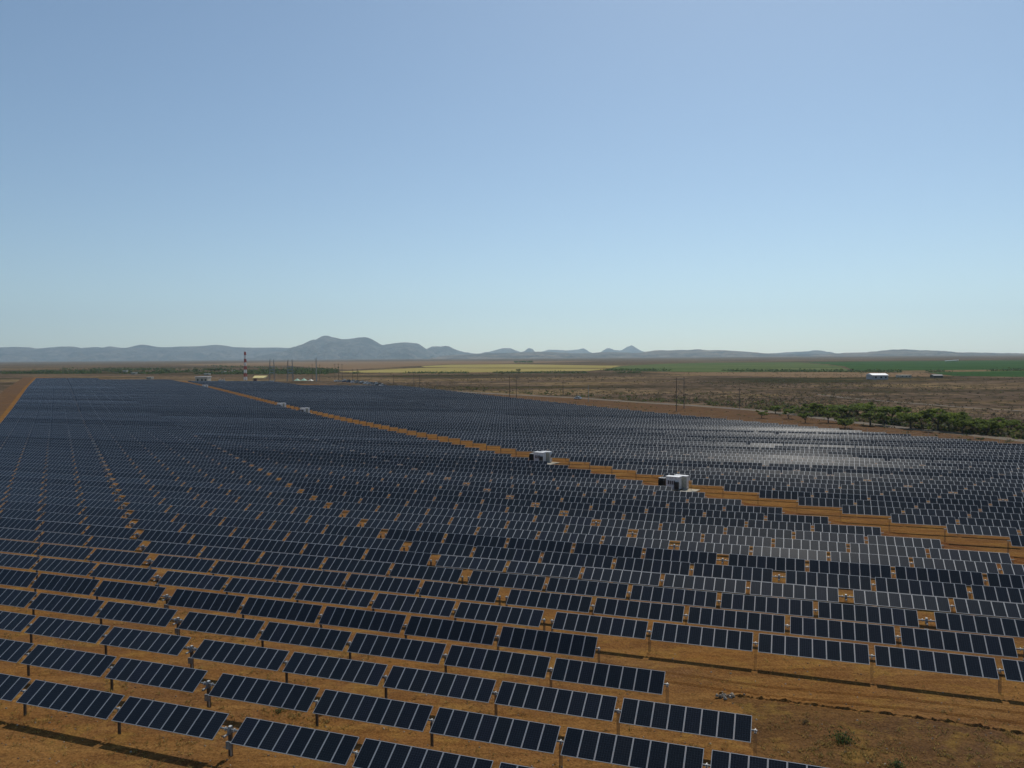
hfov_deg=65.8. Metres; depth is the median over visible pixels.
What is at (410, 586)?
solar tracker
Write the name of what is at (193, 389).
solar tracker
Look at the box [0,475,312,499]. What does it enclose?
solar tracker
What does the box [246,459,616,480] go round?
solar tracker
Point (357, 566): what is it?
solar tracker
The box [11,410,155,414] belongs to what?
solar tracker
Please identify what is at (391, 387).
solar tracker
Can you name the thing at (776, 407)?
mesquite tree
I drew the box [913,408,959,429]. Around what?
mesquite tree
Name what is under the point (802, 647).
solar tracker
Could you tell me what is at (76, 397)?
solar tracker
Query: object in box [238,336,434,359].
mountains
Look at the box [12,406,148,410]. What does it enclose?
solar tracker
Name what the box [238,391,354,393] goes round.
solar tracker
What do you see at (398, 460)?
solar tracker
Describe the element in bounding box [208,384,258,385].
solar tracker
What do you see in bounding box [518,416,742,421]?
solar tracker
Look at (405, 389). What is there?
solar tracker
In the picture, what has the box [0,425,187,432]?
solar tracker
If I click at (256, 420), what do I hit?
solar tracker
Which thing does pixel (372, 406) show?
solar tracker
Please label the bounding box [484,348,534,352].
hills
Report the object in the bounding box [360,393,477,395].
solar tracker
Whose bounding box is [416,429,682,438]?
solar tracker
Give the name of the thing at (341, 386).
solar tracker
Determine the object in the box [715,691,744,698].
rubble pile
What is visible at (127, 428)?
solar tracker
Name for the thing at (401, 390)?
solar tracker
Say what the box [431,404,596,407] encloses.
solar tracker
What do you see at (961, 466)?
solar tracker
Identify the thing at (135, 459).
solar tracker
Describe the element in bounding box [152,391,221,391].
solar tracker
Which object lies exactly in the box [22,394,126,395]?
solar tracker
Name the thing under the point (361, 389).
solar tracker
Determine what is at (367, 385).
solar tracker
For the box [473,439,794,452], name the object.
solar tracker
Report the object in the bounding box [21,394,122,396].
solar tracker
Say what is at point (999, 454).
solar tracker
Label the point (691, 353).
foothills
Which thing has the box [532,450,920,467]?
solar tracker
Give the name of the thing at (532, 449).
solar tracker
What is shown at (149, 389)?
solar tracker
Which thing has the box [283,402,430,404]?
solar tracker
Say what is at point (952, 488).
solar tracker
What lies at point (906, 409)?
mesquite tree
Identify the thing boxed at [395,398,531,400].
solar tracker
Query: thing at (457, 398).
solar tracker
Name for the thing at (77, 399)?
solar tracker
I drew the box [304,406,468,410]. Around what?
solar tracker
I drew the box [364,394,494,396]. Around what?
solar tracker
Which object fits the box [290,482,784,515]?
solar tracker
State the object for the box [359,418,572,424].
solar tracker
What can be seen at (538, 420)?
solar tracker
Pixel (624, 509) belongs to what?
solar tracker
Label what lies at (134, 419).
solar tracker
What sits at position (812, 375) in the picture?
bare strip
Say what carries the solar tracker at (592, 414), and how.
on the site ground at (98, 751)
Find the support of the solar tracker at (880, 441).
on the site ground at (98, 751)
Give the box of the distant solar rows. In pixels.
[28,378,290,387]
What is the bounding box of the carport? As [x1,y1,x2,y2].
[253,376,266,380]
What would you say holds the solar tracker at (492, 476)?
on the site ground at (98, 751)
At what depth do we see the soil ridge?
54.73 m
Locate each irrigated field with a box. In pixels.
[808,360,1023,370]
[929,371,1023,376]
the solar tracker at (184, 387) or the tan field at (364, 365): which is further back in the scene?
the tan field at (364, 365)
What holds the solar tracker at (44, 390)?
on the site ground at (98, 751)
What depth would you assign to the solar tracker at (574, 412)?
332.41 m
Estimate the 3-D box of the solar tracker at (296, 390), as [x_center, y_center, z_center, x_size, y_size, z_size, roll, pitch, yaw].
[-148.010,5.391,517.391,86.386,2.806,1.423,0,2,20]
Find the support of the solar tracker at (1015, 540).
on the site ground at (98, 751)
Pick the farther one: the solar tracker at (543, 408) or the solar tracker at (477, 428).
the solar tracker at (543, 408)
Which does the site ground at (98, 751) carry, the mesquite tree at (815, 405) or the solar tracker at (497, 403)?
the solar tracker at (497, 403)
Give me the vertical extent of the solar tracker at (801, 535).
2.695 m
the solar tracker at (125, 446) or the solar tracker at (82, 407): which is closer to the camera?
the solar tracker at (125, 446)
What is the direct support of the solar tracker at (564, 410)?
on the site ground at (98, 751)
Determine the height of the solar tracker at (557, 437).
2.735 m
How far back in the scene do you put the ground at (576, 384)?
706.35 m
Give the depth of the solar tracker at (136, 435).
250.92 m
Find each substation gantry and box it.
[269,359,274,377]
[287,359,293,380]
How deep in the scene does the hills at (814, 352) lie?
13228.63 m
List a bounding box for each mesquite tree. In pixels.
[756,410,767,417]
[769,405,782,413]
[782,408,794,418]
[790,406,804,412]
[797,413,813,422]
[802,403,822,413]
[810,406,827,412]
[817,408,839,422]
[826,404,845,412]
[834,417,853,428]
[835,406,856,416]
[848,402,875,412]
[856,404,888,424]
[874,413,890,425]
[877,405,903,421]
[894,407,912,415]
[895,412,922,427]
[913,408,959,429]
[914,417,931,426]
[936,411,966,431]
[942,411,969,419]
[947,418,972,432]
[965,417,981,420]
[968,419,988,430]
[976,419,1002,432]
[989,417,1004,422]
[989,422,1008,430]
[999,420,1017,427]
[1009,422,1023,429]
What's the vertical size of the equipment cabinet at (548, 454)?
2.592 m
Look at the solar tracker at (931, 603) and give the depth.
78.78 m
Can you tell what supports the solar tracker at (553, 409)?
on the site ground at (98, 751)
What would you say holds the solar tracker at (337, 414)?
on the site ground at (98, 751)
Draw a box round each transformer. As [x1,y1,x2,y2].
[529,452,533,459]
[658,476,665,485]
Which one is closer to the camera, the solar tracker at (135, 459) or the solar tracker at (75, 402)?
the solar tracker at (135, 459)
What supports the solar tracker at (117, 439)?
on the site ground at (98, 751)
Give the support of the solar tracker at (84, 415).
on the site ground at (98, 751)
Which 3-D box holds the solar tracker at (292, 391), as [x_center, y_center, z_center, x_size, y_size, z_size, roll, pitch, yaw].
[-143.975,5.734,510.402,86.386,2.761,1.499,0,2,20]
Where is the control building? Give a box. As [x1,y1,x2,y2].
[195,376,211,380]
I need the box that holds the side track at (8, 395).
[0,377,33,416]
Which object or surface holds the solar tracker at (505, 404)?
on the site ground at (98, 751)
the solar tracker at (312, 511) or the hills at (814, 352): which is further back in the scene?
the hills at (814, 352)
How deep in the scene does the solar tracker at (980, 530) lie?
103.66 m
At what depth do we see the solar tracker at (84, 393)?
499.52 m
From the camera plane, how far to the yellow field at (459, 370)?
1204.66 m
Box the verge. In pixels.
[475,393,1023,443]
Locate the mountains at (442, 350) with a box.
[426,346,474,358]
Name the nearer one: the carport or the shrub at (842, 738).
the shrub at (842, 738)
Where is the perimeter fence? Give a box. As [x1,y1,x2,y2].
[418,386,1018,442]
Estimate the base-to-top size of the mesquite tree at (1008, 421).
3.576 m
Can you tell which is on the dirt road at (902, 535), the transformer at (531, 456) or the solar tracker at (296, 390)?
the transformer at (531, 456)
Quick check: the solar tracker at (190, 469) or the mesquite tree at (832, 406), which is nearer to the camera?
the solar tracker at (190, 469)
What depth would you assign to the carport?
752.44 m
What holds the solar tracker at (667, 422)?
on the site ground at (98, 751)
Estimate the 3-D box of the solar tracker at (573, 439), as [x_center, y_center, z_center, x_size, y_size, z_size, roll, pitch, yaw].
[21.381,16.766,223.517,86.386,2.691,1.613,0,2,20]
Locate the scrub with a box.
[329,372,1023,442]
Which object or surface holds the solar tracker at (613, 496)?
on the site ground at (98, 751)
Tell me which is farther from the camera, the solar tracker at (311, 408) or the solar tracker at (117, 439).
the solar tracker at (311, 408)
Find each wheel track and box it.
[334,419,1023,561]
[594,669,1023,724]
[599,662,1023,714]
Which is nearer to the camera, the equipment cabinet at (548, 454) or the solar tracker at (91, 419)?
the equipment cabinet at (548, 454)
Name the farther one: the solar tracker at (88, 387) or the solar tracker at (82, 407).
the solar tracker at (88, 387)
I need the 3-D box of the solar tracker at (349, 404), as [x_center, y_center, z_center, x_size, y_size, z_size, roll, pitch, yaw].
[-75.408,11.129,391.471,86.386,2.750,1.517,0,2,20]
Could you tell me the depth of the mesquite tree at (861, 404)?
321.66 m
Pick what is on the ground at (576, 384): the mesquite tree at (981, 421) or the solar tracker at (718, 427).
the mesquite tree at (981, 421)
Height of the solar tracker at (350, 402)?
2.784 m
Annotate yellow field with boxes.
[340,368,602,372]
[422,364,617,367]
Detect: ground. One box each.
[0,355,1023,437]
[0,377,1023,767]
[722,697,1023,767]
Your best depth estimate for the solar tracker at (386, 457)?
186.11 m
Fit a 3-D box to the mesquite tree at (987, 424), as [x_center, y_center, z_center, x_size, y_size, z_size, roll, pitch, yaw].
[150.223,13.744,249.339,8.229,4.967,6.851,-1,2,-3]
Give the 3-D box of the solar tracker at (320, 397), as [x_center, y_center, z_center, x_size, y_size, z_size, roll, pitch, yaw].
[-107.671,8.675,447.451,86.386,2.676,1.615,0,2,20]
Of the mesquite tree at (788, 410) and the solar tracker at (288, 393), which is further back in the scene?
the solar tracker at (288, 393)
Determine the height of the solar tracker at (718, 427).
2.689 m
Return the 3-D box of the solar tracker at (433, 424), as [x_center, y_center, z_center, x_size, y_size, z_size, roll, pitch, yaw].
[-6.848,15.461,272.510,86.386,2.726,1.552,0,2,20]
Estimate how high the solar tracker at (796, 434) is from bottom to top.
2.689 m
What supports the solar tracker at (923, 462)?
on the site ground at (98, 751)
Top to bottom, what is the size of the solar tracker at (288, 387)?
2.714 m
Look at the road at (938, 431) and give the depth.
321.97 m
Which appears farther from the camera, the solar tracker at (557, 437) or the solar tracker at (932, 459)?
the solar tracker at (557, 437)
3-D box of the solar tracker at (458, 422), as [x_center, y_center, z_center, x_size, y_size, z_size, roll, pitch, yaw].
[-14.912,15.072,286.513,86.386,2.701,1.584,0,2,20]
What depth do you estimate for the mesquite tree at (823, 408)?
330.32 m
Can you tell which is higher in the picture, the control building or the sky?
the sky
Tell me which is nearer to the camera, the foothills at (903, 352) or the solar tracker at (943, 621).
the solar tracker at (943, 621)
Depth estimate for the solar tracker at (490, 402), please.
395.70 m
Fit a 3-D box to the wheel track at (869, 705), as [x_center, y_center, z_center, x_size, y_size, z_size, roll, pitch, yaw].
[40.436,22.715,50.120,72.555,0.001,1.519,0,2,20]
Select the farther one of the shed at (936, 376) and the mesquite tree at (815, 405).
the shed at (936, 376)
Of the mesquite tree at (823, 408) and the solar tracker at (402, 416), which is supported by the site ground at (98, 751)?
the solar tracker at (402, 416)
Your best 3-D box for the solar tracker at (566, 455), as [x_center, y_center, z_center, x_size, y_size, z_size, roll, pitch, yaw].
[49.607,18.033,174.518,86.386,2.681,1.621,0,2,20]
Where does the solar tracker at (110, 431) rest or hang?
on the site ground at (98, 751)
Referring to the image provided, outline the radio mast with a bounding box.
[244,352,246,379]
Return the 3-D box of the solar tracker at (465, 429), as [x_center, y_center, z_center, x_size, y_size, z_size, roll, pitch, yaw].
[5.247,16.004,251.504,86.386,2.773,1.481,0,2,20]
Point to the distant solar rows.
(67, 382)
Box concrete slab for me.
[680,489,699,491]
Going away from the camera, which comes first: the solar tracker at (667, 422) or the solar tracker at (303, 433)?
the solar tracker at (303, 433)
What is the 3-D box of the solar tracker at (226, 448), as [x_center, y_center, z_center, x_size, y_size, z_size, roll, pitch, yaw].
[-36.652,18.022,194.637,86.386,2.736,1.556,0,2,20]
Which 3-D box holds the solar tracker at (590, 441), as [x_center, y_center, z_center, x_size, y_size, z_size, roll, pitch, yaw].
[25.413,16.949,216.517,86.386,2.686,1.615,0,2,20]
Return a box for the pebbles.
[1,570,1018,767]
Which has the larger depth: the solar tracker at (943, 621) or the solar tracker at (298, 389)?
the solar tracker at (298, 389)
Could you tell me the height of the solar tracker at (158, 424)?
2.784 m
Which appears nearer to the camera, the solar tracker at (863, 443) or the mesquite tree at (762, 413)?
the solar tracker at (863, 443)
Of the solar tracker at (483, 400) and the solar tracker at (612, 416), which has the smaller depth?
the solar tracker at (612, 416)
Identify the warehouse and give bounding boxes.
[866,373,887,379]
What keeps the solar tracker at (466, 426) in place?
on the site ground at (98, 751)
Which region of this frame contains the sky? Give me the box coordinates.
[0,0,1023,353]
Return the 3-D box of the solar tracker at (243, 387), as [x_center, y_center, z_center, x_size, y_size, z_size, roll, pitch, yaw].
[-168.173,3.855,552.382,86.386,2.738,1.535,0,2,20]
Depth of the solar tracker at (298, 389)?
526.08 m
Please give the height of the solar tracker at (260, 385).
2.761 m
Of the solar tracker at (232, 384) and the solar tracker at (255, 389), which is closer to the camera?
the solar tracker at (255, 389)
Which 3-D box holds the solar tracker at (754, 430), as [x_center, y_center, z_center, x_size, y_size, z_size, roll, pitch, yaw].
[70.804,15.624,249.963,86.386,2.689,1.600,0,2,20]
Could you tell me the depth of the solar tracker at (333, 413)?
329.15 m
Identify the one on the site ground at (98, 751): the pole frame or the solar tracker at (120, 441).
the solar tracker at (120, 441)
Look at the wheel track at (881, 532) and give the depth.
108.95 m
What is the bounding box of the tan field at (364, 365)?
[186,361,592,368]
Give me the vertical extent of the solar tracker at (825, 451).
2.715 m
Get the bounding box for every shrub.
[273,707,288,714]
[826,726,857,744]
[884,757,908,767]
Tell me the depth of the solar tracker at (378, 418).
300.44 m
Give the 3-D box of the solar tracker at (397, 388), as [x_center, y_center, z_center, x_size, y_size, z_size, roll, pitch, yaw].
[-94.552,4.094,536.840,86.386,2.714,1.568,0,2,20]
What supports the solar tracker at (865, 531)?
on the site ground at (98, 751)
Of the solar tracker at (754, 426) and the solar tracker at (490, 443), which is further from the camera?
the solar tracker at (754, 426)
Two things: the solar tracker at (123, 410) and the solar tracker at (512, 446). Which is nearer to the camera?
the solar tracker at (512, 446)
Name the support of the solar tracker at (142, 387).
on the site ground at (98, 751)
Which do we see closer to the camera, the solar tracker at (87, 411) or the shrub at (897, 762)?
the shrub at (897, 762)
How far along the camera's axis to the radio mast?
778.67 m
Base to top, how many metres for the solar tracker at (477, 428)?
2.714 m
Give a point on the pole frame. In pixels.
(676, 379)
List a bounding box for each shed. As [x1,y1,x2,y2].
[896,375,911,376]
[930,375,942,377]
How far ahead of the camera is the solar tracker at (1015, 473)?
152.31 m
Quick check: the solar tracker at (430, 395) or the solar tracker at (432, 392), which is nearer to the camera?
the solar tracker at (430, 395)
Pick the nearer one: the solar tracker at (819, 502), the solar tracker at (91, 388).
the solar tracker at (819, 502)
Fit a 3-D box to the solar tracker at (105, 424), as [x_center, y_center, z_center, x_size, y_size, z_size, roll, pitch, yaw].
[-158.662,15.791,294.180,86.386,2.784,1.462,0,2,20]
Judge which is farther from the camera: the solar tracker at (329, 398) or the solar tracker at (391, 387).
the solar tracker at (391, 387)
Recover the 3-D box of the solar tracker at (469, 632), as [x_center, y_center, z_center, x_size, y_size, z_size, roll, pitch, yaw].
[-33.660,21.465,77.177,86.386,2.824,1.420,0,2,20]
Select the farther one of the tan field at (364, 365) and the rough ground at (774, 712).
the tan field at (364, 365)
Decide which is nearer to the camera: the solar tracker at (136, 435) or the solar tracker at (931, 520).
the solar tracker at (931, 520)
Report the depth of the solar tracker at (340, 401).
412.11 m
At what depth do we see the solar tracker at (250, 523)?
114.50 m
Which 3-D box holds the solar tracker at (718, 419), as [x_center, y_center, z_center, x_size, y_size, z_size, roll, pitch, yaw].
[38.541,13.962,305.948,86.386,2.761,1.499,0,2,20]
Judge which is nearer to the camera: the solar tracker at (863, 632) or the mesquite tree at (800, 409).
the solar tracker at (863, 632)
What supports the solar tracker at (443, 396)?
on the site ground at (98, 751)
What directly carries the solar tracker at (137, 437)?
on the site ground at (98, 751)
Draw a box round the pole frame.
[675,377,684,410]
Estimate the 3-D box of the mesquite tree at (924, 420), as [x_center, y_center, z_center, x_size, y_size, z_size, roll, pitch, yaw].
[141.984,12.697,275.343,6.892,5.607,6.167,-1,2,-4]
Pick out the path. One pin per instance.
(920, 403)
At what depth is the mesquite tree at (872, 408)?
286.15 m
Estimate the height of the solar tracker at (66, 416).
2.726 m
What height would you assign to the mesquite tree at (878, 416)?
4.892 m
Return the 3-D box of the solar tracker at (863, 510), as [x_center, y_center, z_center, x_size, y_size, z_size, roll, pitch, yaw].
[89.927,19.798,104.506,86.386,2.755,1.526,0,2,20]
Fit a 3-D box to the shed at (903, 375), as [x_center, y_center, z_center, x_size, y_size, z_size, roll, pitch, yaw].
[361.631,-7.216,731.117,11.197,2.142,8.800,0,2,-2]
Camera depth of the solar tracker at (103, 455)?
193.54 m
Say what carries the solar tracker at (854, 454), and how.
on the site ground at (98, 751)
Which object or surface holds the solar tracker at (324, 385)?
on the site ground at (98, 751)
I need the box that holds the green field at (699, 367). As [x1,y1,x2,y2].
[610,362,846,371]
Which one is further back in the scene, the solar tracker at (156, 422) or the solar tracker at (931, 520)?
the solar tracker at (156, 422)
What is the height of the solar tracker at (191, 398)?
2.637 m
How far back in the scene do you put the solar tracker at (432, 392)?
481.55 m
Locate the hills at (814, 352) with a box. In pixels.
[772,350,832,353]
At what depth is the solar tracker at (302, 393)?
496.07 m
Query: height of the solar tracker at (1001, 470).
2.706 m
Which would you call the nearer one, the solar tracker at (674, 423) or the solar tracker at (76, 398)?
the solar tracker at (674, 423)
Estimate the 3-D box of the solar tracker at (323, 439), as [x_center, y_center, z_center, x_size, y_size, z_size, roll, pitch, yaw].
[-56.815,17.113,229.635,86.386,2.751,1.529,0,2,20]
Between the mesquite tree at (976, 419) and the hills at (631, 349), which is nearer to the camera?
the mesquite tree at (976, 419)
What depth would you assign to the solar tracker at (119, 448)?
208.00 m
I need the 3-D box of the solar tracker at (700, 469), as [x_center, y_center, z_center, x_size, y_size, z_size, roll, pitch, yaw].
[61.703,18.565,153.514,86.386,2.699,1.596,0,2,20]
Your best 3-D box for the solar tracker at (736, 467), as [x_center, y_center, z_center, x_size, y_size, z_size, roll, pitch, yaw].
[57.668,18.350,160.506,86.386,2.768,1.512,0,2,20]
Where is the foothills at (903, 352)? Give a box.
[787,349,1023,355]
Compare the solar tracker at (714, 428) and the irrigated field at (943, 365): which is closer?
the solar tracker at (714, 428)
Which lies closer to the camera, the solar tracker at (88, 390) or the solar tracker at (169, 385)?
the solar tracker at (88, 390)
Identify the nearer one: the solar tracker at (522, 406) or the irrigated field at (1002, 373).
the solar tracker at (522, 406)
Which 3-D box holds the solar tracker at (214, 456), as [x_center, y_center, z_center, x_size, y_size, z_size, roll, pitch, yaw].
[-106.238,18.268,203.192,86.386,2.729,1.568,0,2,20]
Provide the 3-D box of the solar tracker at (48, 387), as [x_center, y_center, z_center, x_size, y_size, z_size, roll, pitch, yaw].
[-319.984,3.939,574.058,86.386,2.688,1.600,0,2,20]
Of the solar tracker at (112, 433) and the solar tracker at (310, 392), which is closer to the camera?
the solar tracker at (112, 433)
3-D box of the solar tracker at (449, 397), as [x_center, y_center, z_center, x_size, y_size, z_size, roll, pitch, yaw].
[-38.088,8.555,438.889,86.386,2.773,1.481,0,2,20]
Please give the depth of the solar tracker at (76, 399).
450.11 m
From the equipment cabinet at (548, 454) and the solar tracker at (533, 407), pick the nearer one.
the equipment cabinet at (548, 454)
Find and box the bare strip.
[644,372,931,377]
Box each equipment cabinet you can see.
[541,451,551,461]
[674,474,688,488]
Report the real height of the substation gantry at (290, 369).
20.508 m
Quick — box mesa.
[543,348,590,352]
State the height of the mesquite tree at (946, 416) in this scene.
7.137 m
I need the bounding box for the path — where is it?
[818,394,1023,410]
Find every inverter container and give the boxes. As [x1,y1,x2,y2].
[534,451,545,460]
[665,475,681,490]
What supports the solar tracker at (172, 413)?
on the site ground at (98, 751)
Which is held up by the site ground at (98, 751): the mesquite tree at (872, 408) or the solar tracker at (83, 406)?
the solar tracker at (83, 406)
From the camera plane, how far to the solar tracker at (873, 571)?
89.54 m
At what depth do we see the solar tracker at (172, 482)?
150.52 m
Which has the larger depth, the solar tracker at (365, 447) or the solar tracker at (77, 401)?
the solar tracker at (77, 401)
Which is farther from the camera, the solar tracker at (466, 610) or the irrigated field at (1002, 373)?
the irrigated field at (1002, 373)
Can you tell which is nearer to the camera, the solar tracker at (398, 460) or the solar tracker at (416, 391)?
the solar tracker at (398, 460)
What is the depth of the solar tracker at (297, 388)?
538.39 m
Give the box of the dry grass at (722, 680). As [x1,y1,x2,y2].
[0,566,1023,767]
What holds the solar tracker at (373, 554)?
on the site ground at (98, 751)
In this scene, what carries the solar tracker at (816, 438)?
on the site ground at (98, 751)
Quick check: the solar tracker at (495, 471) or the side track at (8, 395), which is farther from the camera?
the side track at (8, 395)
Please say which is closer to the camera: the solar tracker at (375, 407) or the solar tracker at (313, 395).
the solar tracker at (375, 407)
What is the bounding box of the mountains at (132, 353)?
[0,345,288,361]
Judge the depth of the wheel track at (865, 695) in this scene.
58.01 m
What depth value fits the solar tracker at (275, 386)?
569.75 m
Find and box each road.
[212,388,1023,570]
[457,391,1023,441]
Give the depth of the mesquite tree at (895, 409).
291.97 m
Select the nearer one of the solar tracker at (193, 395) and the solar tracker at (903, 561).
the solar tracker at (903, 561)
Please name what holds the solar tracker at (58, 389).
on the site ground at (98, 751)
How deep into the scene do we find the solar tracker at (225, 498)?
136.14 m
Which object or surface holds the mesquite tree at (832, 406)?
on the ground at (576, 384)
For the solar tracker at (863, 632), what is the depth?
67.84 m
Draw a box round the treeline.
[0,360,1023,374]
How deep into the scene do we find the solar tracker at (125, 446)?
215.08 m
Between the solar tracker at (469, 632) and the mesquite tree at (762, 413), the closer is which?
the solar tracker at (469, 632)
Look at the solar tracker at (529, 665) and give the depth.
63.78 m
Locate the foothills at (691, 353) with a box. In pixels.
[431,349,810,358]
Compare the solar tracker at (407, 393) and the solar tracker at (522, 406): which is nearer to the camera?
the solar tracker at (522, 406)
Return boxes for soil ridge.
[719,691,1023,734]
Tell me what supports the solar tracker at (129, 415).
on the site ground at (98, 751)
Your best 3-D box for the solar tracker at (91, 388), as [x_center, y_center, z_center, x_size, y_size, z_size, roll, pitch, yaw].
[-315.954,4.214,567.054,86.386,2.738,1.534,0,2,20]
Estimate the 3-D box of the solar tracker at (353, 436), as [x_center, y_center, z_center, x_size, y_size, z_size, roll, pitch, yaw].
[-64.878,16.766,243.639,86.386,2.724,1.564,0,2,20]
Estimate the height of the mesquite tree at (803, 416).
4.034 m
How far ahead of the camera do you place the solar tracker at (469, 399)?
417.75 m
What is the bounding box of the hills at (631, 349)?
[602,345,643,352]
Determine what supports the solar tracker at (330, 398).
on the site ground at (98, 751)
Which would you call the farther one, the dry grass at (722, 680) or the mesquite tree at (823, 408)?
the mesquite tree at (823, 408)
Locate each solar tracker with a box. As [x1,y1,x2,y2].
[0,422,180,429]
[0,423,183,431]
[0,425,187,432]
[0,427,191,434]
[0,428,195,436]
[0,430,199,439]
[0,432,203,441]
[0,434,208,443]
[0,436,213,446]
[0,438,218,449]
[0,440,223,452]
[0,443,229,455]
[0,445,236,458]
[0,448,243,462]
[0,451,250,466]
[0,455,258,470]
[0,458,268,475]
[0,462,277,480]
[0,466,288,486]
[0,471,299,492]
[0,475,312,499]
[0,481,327,507]
[0,487,343,516]
[0,493,361,526]
[0,500,381,537]
[0,508,404,550]
[0,517,431,566]
[0,528,463,583]
[0,539,500,605]
[0,553,545,630]
[0,568,600,657]
[0,588,668,703]
[0,611,756,756]
[0,638,825,767]
[0,673,531,767]
[1,420,177,427]
[3,418,171,423]
[4,417,168,422]
[4,419,174,425]
[5,415,166,420]
[7,414,163,419]
[8,412,159,416]
[9,413,161,417]
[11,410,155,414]
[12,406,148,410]
[14,407,150,411]
[15,405,147,408]
[17,400,137,402]
[18,401,139,403]
[19,397,133,399]
[19,398,135,401]
[20,396,115,398]
[20,405,145,408]
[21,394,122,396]
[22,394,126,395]
[22,398,133,400]
[23,392,125,394]
[24,391,122,392]
[25,390,120,390]
[26,387,89,388]
[26,389,91,390]
[26,390,92,391]
[27,387,115,387]
[35,388,116,388]
[116,387,202,388]
[119,389,189,390]
[121,385,200,385]
[124,387,208,387]
[127,394,226,395]
[131,397,243,399]
[137,389,216,389]
[139,390,220,390]
[146,386,204,386]
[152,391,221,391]
[155,412,321,417]
[164,417,347,423]
[177,424,387,431]
[180,425,396,433]
[183,427,406,435]
[187,429,416,438]
[190,431,427,440]
[194,433,439,442]
[198,434,451,445]
[201,436,464,448]
[202,383,262,384]
[206,384,298,384]
[206,439,478,451]
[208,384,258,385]
[211,385,304,386]
[211,441,494,454]
[215,386,313,386]
[216,444,510,458]
[218,387,320,389]
[220,387,295,389]
[221,446,528,461]
[223,388,327,388]
[225,449,547,469]
[227,389,331,389]
[229,389,331,390]
[231,390,342,392]
[233,452,568,470]
[234,390,346,391]
[236,391,343,392]
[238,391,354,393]
[238,455,591,475]
[241,392,359,393]
[243,393,356,394]
[246,393,363,396]
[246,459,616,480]
[249,394,373,396]
[254,463,642,486]
[258,396,376,398]
[261,397,394,399]
[261,467,673,491]
[264,398,399,400]
[268,398,405,401]
[270,471,705,498]
[271,399,411,401]
[275,400,417,402]
[278,401,424,403]
[280,476,742,506]
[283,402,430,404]
[286,403,437,405]
[290,404,445,407]
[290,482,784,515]
[294,405,452,408]
[298,406,460,409]
[302,487,830,525]
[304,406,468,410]
[305,385,400,386]
[309,407,477,411]
[312,409,486,413]
[314,386,409,387]
[315,494,883,536]
[317,410,495,414]
[321,387,418,388]
[322,385,401,385]
[323,411,504,415]
[325,387,419,387]
[328,388,393,389]
[328,412,515,416]
[330,502,943,548]
[332,388,429,388]
[332,389,445,390]
[333,413,525,418]
[339,386,410,386]
[340,414,536,419]
[343,390,456,391]
[346,416,547,421]
[346,510,1013,571]
[347,391,443,392]
[352,417,559,422]
[355,392,474,393]
[359,390,444,391]
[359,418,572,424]
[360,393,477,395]
[361,393,480,394]
[362,389,440,389]
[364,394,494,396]
[364,519,1023,574]
[366,420,585,426]
[373,421,599,427]
[374,395,501,396]
[379,396,509,398]
[381,422,614,429]
[384,392,468,393]
[384,397,523,399]
[385,529,1023,588]
[388,396,508,397]
[389,424,630,431]
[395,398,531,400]
[398,425,646,433]
[400,399,539,401]
[406,400,557,403]
[407,427,664,436]
[408,541,1023,603]
[412,401,566,404]
[416,400,548,402]
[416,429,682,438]
[418,402,575,405]
[425,403,585,406]
[426,431,702,440]
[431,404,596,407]
[435,555,1023,618]
[437,432,724,448]
[438,405,606,408]
[446,406,617,409]
[448,435,745,445]
[453,407,629,410]
[460,437,769,449]
[461,408,641,412]
[467,570,1023,637]
[469,409,654,413]
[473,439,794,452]
[478,410,667,414]
[486,411,680,415]
[486,441,822,455]
[489,412,695,417]
[499,413,710,418]
[500,444,852,459]
[505,589,1023,660]
[515,415,725,420]
[516,447,883,462]
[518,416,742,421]
[529,417,759,423]
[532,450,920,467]
[544,419,777,425]
[550,453,956,471]
[551,420,797,426]
[551,612,1023,692]
[564,421,818,428]
[569,456,997,477]
[576,423,838,430]
[589,425,861,432]
[590,460,1023,482]
[604,426,885,434]
[611,464,1023,483]
[618,428,910,437]
[634,430,937,439]
[635,468,1023,490]
[651,431,966,441]
[662,473,1021,494]
[668,433,996,444]
[687,435,1023,446]
[692,478,1023,498]
[707,438,1023,449]
[722,484,1023,503]
[728,440,1023,451]
[750,443,1023,454]
[757,490,1023,508]
[775,446,1023,456]
[796,497,1023,514]
[800,448,1023,459]
[828,452,1023,461]
[840,505,1023,521]
[858,455,1023,465]
[888,514,1023,534]
[889,459,1022,467]
[925,463,1023,471]
[944,524,1023,541]
[963,467,1023,473]
[1005,472,1023,476]
[1007,535,1023,552]
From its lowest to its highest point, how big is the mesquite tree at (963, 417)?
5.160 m

